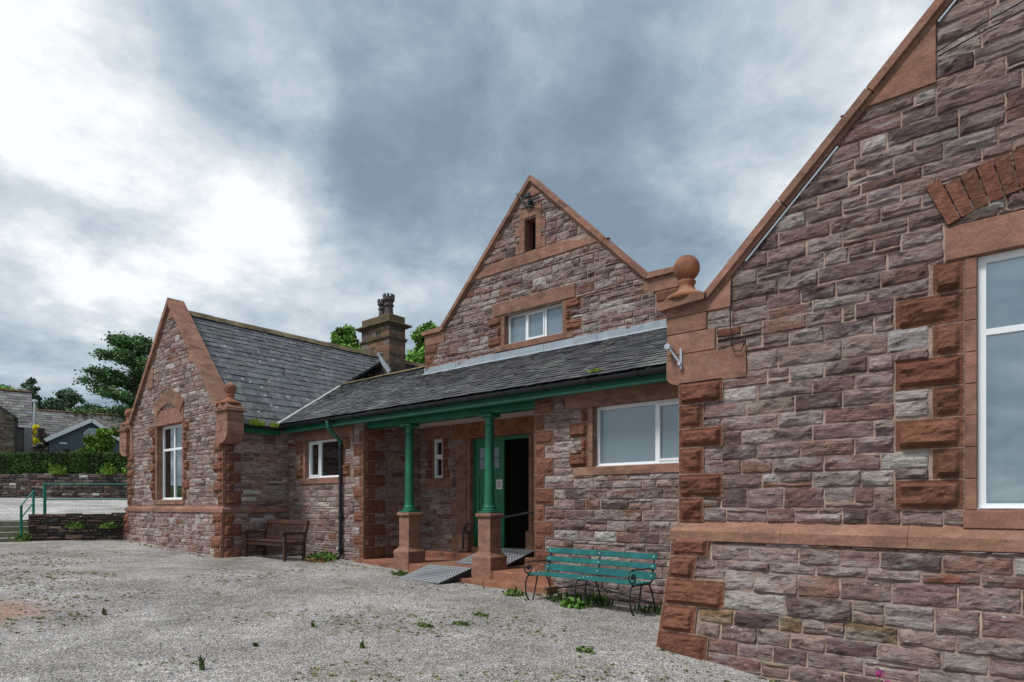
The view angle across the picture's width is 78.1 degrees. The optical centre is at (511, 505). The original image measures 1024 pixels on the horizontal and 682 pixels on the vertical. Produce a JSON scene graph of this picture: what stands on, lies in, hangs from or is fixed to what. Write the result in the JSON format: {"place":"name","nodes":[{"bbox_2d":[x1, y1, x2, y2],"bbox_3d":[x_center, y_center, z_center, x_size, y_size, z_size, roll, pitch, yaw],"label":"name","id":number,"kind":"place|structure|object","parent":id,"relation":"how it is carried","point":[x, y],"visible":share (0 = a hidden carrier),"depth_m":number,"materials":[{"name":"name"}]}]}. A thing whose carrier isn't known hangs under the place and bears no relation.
{"place":"outdoors","nodes":[
{"label":"outdoors","id":0,"kind":"place"},
{"bbox_2d":[0,498,127,521],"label":"yard","id":1,"kind":"structure","parent":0,"point":[9,509],"depth_m":22.95,"materials":[{"name":"grey concrete"}]},
{"bbox_2d":[0,473,127,497],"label":"boundary wall","id":2,"kind":"structure","parent":1,"relation":"on","point":[18,485],"depth_m":29.98,"materials":[{"name":"stone"}]},
{"bbox_2d":[48,463,66,473],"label":"wall plant","id":3,"kind":"object","parent":2,"relation":"on","point":[58,470],"depth_m":29.77,"materials":[{"name":"green plant"}]},
{"bbox_2d":[0,451,126,473],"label":"clipped hedge","id":4,"kind":"object","parent":2,"relation":"on","point":[91,462],"visible":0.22,"depth_m":30.43,"materials":[{"name":"green plant"}]},
{"bbox_2d":[96,462,116,474],"bbox_3d":[-19.135,-1.756,29.990,0.978,0.620,0.954,0,0,-5],"label":"wall plant","id":5,"kind":"object","parent":2,"relation":"on","point":[108,469],"depth_m":29.74,"materials":[{"name":"green plant"}]},
{"bbox_2d":[0,540,768,681],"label":"gravel ground","id":6,"kind":"structure","parent":0,"point":[132,561],"depth_m":7.99,"materials":[{"name":"grey gravel"}]},
{"bbox_2d":[0,521,27,541],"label":"garden steps","id":7,"kind":"structure","parent":6,"relation":"on","point":[10,529],"depth_m":18.82,"materials":[{"name":"concrete"}]},
{"bbox_2d":[20,490,34,537],"bbox_3d":[-14.503,0.325,18.901,0.077,1.590,1.347,0,0,-24],"label":"stair handrail","id":8,"kind":"object","parent":7,"relation":"on","point":[22,514],"visible":0.72,"depth_m":18.65,"materials":[{"name":"metal"}]},
{"bbox_2d":[8,529,35,541],"bbox_3d":[-14.293,0.901,18.422,0.767,0.431,0.670,0,0,40],"label":"weed clump","id":9,"kind":"object","parent":6,"relation":"on","point":[24,538],"visible":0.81,"depth_m":18.29,"materials":[{"name":"green plant"}]},
{"bbox_2d":[28,513,125,540],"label":"stone wall","id":10,"kind":"structure","parent":6,"relation":"on","point":[46,527],"depth_m":18.89,"materials":[{"name":"stone"}]},
{"bbox_2d":[65,520,87,528],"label":"wall fern","id":11,"kind":"object","parent":10,"relation":"attached to","point":[76,525],"depth_m":18.77,"materials":[{"name":"green plant"}]},
{"bbox_2d":[43,483,126,513],"bbox_3d":[-12.063,-0.206,19.516,4.031,0.972,0.091,0,0,-22],"label":"railing","id":12,"kind":"object","parent":10,"relation":"on","point":[44,498],"visible":0.55,"depth_m":19.04,"materials":[{"name":"metal"}]},
{"bbox_2d":[96,521,121,528],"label":"wall fern","id":13,"kind":"object","parent":10,"relation":"attached to","point":[107,525],"depth_m":19.08,"materials":[{"name":"green plant"}]},
{"bbox_2d":[100,607,107,614],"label":"gravel weed","id":14,"kind":"object","parent":6,"relation":"on","point":[104,611],"visible":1,"depth_m":8.40,"materials":[{"name":"green plant"}]},
{"bbox_2d":[197,655,206,670],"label":"gravel weed","id":15,"kind":"object","parent":6,"relation":"on","point":[201,660],"visible":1,"depth_m":6.00,"materials":[{"name":"green plant"}]},
{"bbox_2d":[242,519,309,560],"bbox_3d":[-5.737,0.808,15.307,1.810,0.933,0.725,0,0,39],"label":"garden bench","id":16,"kind":"object","parent":6,"relation":"on","point":[264,541],"visible":0.99,"depth_m":15.28,"materials":[{"name":"brown wood"}]},
{"bbox_2d":[299,556,333,562],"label":"weed clump","id":17,"kind":"object","parent":6,"relation":"on","point":[317,560],"visible":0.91,"depth_m":14.57,"materials":[{"name":"green plant"}]},
{"bbox_2d":[303,546,338,560],"bbox_3d":[-4.535,1.153,15.022,1.165,0.386,0.817,0,0,40],"label":"weed clump","id":18,"kind":"object","parent":6,"relation":"on","point":[329,556],"visible":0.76,"depth_m":14.92,"materials":[{"name":"green plant"}]},
{"bbox_2d":[360,637,367,648],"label":"gravel weed","id":19,"kind":"object","parent":6,"relation":"on","point":[362,644],"visible":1,"depth_m":6.95,"materials":[{"name":"green plant"}]},
{"bbox_2d":[0,539,778,681],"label":"ground weeds","id":20,"kind":"object","parent":6,"relation":"on","point":[484,671],"visible":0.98,"depth_m":8.46,"materials":[{"name":"green plant"}]},
{"bbox_2d":[391,569,408,575],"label":"weed clump","id":21,"kind":"object","parent":6,"relation":"on","point":[398,573],"visible":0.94,"depth_m":12.95,"materials":[{"name":"green plant"}]},
{"bbox_2d":[417,621,433,627],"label":"gravel weed","id":22,"kind":"object","parent":6,"relation":"on","point":[423,625],"visible":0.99,"depth_m":8.10,"materials":[{"name":"green plant"}]},
{"bbox_2d":[400,564,471,584],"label":"checker plate ramp","id":23,"kind":"structure","parent":6,"relation":"on","point":[436,574],"depth_m":12.45,"materials":[{"name":"grey metal"}]},
{"bbox_2d":[451,620,469,625],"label":"gravel weed","id":24,"kind":"object","parent":6,"relation":"on","point":[459,623],"visible":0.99,"depth_m":8.27,"materials":[{"name":"green plant"}]},
{"bbox_2d":[472,611,488,616],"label":"gravel weed","id":25,"kind":"object","parent":6,"relation":"on","point":[480,614],"visible":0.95,"depth_m":8.95,"materials":[{"name":"green plant"}]},
{"bbox_2d":[502,585,525,596],"bbox_3d":[0.011,1.464,10.862,0.398,0.180,0.396,0,0,-31],"label":"weed clump","id":26,"kind":"object","parent":6,"relation":"on","point":[513,592],"visible":0.99,"depth_m":10.79,"materials":[{"name":"green plant"}]},
{"bbox_2d":[117,0,1023,681],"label":"stone hall","id":27,"kind":"structure","parent":6,"relation":"on","point":[787,444],"depth_m":6.83,"materials":[{"name":"red stone"}]},
{"bbox_2d":[161,424,182,499],"bbox_3d":[-9.441,-1.204,17.706,1.700,2.112,0.105,0,0,40],"label":"window","id":28,"kind":"structure","parent":27,"relation":"in","point":[172,435],"depth_m":17.89,"materials":[{"name":"white plastic"}]},
{"bbox_2d":[246,417,266,425],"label":"grass clump","id":29,"kind":"object","parent":27,"relation":"on","point":[256,422],"visible":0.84,"depth_m":15.74,"materials":[{"name":"green plant"}]},
{"bbox_2d":[269,422,280,427],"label":"grass clump","id":30,"kind":"object","parent":27,"relation":"on","point":[273,424],"visible":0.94,"depth_m":16.19,"materials":[{"name":"green plant"}]},
{"bbox_2d":[309,439,338,477],"bbox_3d":[-4.688,-1.174,15.922,1.540,0.972,0.105,0,0,40],"label":"window","id":31,"kind":"structure","parent":27,"relation":"in","point":[323,454],"depth_m":16.01,"materials":[{"name":"glass"}]},
{"bbox_2d":[434,439,442,477],"bbox_3d":[-1.804,-1.159,15.739,0.380,1.002,0.105,0,0,40],"label":"window","id":32,"kind":"structure","parent":27,"relation":"in","point":[438,443],"depth_m":15.78,"materials":[{"name":"white plastic"}]},
{"bbox_2d":[476,440,505,547],"bbox_3d":[-0.506,-0.270,14.735,0.880,2.460,0.081,0,0,40],"label":"door","id":33,"kind":"structure","parent":27,"relation":"in","point":[499,446],"depth_m":14.58,"materials":[{"name":"green paint"}]},
{"bbox_2d":[508,303,561,343],"bbox_3d":[0.545,-4.054,14.192,1.650,0.712,0.105,0,0,40],"label":"window","id":34,"kind":"structure","parent":27,"relation":"in","point":[545,321],"depth_m":14.22,"materials":[{"name":"white plastic"}]},
{"bbox_2d":[587,367,602,372],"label":"moss clump","id":35,"kind":"object","parent":27,"relation":"on","point":[594,370],"visible":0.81,"depth_m":10.31,"materials":[{"name":"green plant"}]},
{"bbox_2d":[595,398,678,466],"bbox_3d":[2.113,-1.164,10.275,1.720,1.032,0.105,0,0,40],"label":"window","id":36,"kind":"structure","parent":27,"relation":"in","point":[640,433],"depth_m":10.33,"materials":[{"name":"grey glass"}]},
{"bbox_2d":[978,248,1023,507],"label":"window","id":37,"kind":"structure","parent":27,"relation":"in","point":[1000,275],"depth_m":5.50,"materials":[{"name":"white plastic"}]},
{"bbox_2d":[525,586,618,608],"bbox_3d":[1.047,1.456,10.267,1.593,0.256,1.121,0,0,19],"label":"weed clump","id":38,"kind":"object","parent":6,"relation":"on","point":[591,600],"visible":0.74,"depth_m":10.12,"materials":[{"name":"green plant"}]},
{"bbox_2d":[560,595,585,608],"bbox_3d":[0.932,1.493,9.781,0.417,0.215,0.362,0,0,22],"label":"weed clump","id":39,"kind":"object","parent":6,"relation":"on","point":[568,604],"visible":0.98,"depth_m":9.70,"materials":[{"name":"green plant"}]},
{"bbox_2d":[576,645,594,653],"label":"gravel weed","id":40,"kind":"object","parent":6,"relation":"on","point":[579,649],"visible":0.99,"depth_m":6.92,"materials":[{"name":"green plant"}]},
{"bbox_2d":[524,547,657,615],"bbox_3d":[1.179,1.143,9.864,2.140,0.863,0.743,0,0,44],"label":"park bench","id":41,"kind":"object","parent":6,"relation":"on","point":[632,574],"visible":0.99,"depth_m":9.87,"materials":[{"name":"teal wood"}]},
{"bbox_2d":[618,602,661,615],"bbox_3d":[2.249,1.529,9.443,1.014,0.164,0.960,0,0,-22],"label":"weed clump","id":42,"kind":"object","parent":6,"relation":"on","point":[658,608],"visible":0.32,"depth_m":9.46,"materials":[{"name":"green plant"}]},
{"bbox_2d":[873,669,890,681],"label":"flowering plant","id":43,"kind":"object","parent":6,"relation":"on","point":[879,673],"visible":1,"depth_m":5.63,"materials":[{"name":"pink plant"}]},
{"bbox_2d":[0,0,933,408],"label":"sky","id":44,"kind":"structure","parent":0,"point":[287,166],"materials":[{"name":"grey"}]},
{"bbox_2d":[455,548,534,566],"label":"checker plate ramp","id":45,"kind":"structure","parent":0,"point":[514,555],"depth_m":13.57,"materials":[{"name":"grey metal"}]},
{"bbox_3d":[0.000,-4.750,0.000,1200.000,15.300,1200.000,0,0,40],"label":"hillside","id":46,"kind":"structure","parent":0,"visible":0},
{"bbox_2d":[0,388,32,452],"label":"stone house","id":47,"kind":"structure","parent":46,"relation":"on","point":[16,429],"depth_m":42.30,"materials":[{"name":"grey stone"}]},
{"bbox_2d":[0,384,36,408],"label":"broadleaf tree","id":48,"kind":"object","parent":46,"relation":"on","point":[5,386],"depth_m":69.47,"materials":[{"name":"green plant"}]},
{"bbox_2d":[17,377,47,408],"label":"birch tree","id":49,"kind":"object","parent":46,"relation":"on","point":[29,383],"visible":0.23,"depth_m":71.68,"materials":[{"name":"green plant"}]},
{"bbox_2d":[33,425,41,451],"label":"yellow shrub","id":50,"kind":"object","parent":46,"relation":"on","point":[36,440],"visible":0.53,"depth_m":47.80,"materials":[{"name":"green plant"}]},
{"bbox_2d":[36,428,73,452],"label":"rubble wall","id":51,"kind":"structure","parent":46,"relation":"on","point":[41,433],"depth_m":41.14,"materials":[{"name":"stone"}]},
{"bbox_2d":[40,387,93,410],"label":"grey green tree","id":52,"kind":"object","parent":46,"relation":"on","point":[69,398],"visible":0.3,"depth_m":72.92,"materials":[{"name":"green plant"}]},
{"bbox_2d":[32,399,126,452],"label":"slate roofed house","id":53,"kind":"structure","parent":46,"relation":"on","point":[51,422],"depth_m":51.27,"materials":[{"name":"stone"}]},
{"bbox_2d":[43,418,119,452],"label":"blue grey house","id":54,"kind":"structure","parent":46,"relation":"on","point":[70,438],"depth_m":41.43,"materials":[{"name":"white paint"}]},
{"bbox_2d":[84,428,95,444],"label":"arched window","id":55,"kind":"structure","parent":54,"relation":"in","point":[91,431],"depth_m":41.96,"materials":[{"name":"grey glass"}]},
{"bbox_2d":[79,403,104,410],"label":"grey green tree","id":56,"kind":"object","parent":46,"relation":"on","point":[94,406],"visible":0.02,"depth_m":74.57,"materials":[{"name":"green plant"}]},
{"bbox_2d":[71,427,119,452],"bbox_3d":[-23.174,-2.922,35.395,2.513,3.171,1.951,0,0,-19],"label":"leafy shrub","id":57,"kind":"object","parent":46,"relation":"on","point":[101,439],"visible":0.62,"depth_m":34.93,"materials":[{"name":"green plant"}]},
{"bbox_2d":[61,331,153,426],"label":"cedar tree","id":58,"kind":"object","parent":46,"relation":"on","point":[127,351],"visible":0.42,"depth_m":53.39,"materials":[{"name":"green plant"}]},
{"bbox_2d":[329,324,361,349],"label":"broadleaf tree","id":59,"kind":"object","parent":46,"relation":"on","point":[346,336],"visible":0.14,"depth_m":44.76,"materials":[{"name":"green plant"}]},
{"bbox_2d":[405,320,438,363],"bbox_3d":[-5.164,-6.859,40.285,5.292,9.879,5.696,0,0,40],"label":"broadleaf tree","id":60,"kind":"object","parent":46,"relation":"on","point":[417,354],"visible":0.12,"depth_m":39.23,"materials":[{"name":"green plant"}]}
]}

